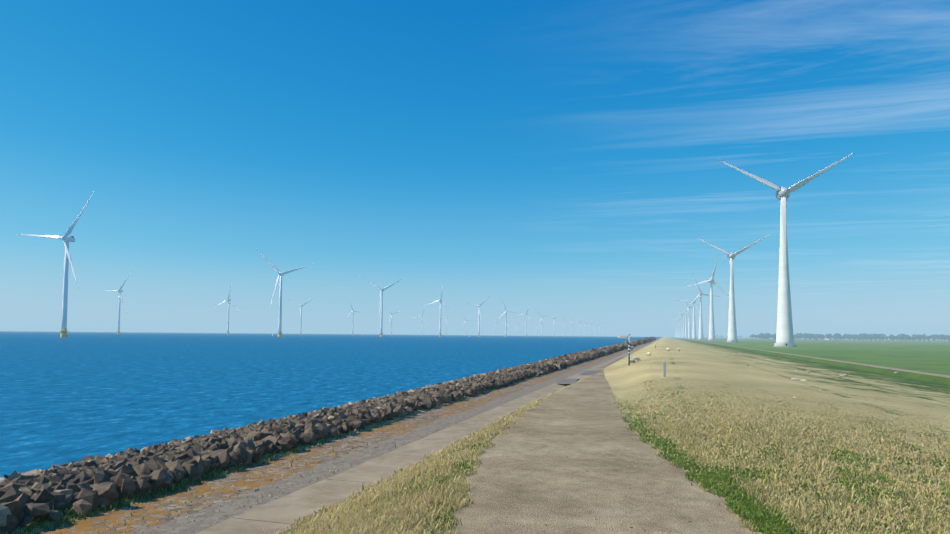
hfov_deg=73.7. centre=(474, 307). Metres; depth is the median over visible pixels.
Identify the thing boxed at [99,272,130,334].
sea turbine
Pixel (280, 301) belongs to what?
sea turbine
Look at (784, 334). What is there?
wind turbine
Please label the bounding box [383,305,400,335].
sea turbine
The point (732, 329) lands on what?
wind turbine
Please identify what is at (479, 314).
sea turbine
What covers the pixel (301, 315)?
sea turbine
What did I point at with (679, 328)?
wind turbine
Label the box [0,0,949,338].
sky
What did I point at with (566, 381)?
concrete slab
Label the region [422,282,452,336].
sea turbine
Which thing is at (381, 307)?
sea turbine
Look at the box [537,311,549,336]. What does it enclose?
sea turbine
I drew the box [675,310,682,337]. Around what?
wind turbine
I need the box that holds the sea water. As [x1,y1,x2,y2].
[0,331,660,477]
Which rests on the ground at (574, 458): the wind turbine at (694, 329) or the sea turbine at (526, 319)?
the wind turbine at (694, 329)
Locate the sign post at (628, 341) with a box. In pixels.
[618,334,629,365]
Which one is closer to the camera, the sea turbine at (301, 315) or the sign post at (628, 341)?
the sign post at (628, 341)
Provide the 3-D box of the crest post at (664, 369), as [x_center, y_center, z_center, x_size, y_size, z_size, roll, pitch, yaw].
[14.768,4.946,49.345,0.195,1.347,0.205,0,-3,5]
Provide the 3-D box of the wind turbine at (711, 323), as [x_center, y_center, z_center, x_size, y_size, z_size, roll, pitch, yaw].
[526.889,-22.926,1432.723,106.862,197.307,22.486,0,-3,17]
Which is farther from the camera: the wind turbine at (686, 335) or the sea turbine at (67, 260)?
the wind turbine at (686, 335)
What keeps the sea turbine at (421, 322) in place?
in the sea water
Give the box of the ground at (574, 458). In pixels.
[7,337,949,533]
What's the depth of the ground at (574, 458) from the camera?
21.60 m
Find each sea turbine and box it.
[17,191,93,337]
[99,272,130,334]
[213,285,239,334]
[257,249,312,336]
[290,299,311,334]
[344,298,362,334]
[361,277,403,336]
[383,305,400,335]
[414,309,425,335]
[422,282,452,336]
[464,298,487,336]
[498,298,515,336]
[517,302,531,336]
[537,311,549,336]
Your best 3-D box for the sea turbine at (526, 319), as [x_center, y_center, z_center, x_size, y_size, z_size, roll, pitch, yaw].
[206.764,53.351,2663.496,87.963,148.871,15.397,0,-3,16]
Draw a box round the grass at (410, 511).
[0,379,949,533]
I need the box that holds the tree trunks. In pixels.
[721,336,946,341]
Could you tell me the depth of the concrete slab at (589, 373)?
78.54 m
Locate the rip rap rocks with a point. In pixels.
(86, 485)
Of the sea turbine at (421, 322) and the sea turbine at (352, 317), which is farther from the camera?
the sea turbine at (421, 322)
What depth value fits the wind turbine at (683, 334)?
3601.60 m
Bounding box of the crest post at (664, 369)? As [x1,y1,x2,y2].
[663,362,665,376]
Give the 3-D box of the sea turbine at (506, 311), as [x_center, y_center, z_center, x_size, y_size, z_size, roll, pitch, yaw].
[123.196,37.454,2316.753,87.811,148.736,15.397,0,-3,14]
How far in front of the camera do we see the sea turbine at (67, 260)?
606.15 m
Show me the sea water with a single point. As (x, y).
(76, 396)
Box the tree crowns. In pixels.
[696,333,949,339]
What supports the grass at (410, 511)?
on the ground at (574, 458)
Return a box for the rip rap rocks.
[0,337,655,533]
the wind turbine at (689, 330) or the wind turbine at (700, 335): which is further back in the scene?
the wind turbine at (689, 330)
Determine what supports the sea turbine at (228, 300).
in the sea water
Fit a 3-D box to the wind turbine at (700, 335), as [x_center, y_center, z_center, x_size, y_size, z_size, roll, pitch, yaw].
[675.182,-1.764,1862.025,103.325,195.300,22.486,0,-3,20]
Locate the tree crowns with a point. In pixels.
(875, 336)

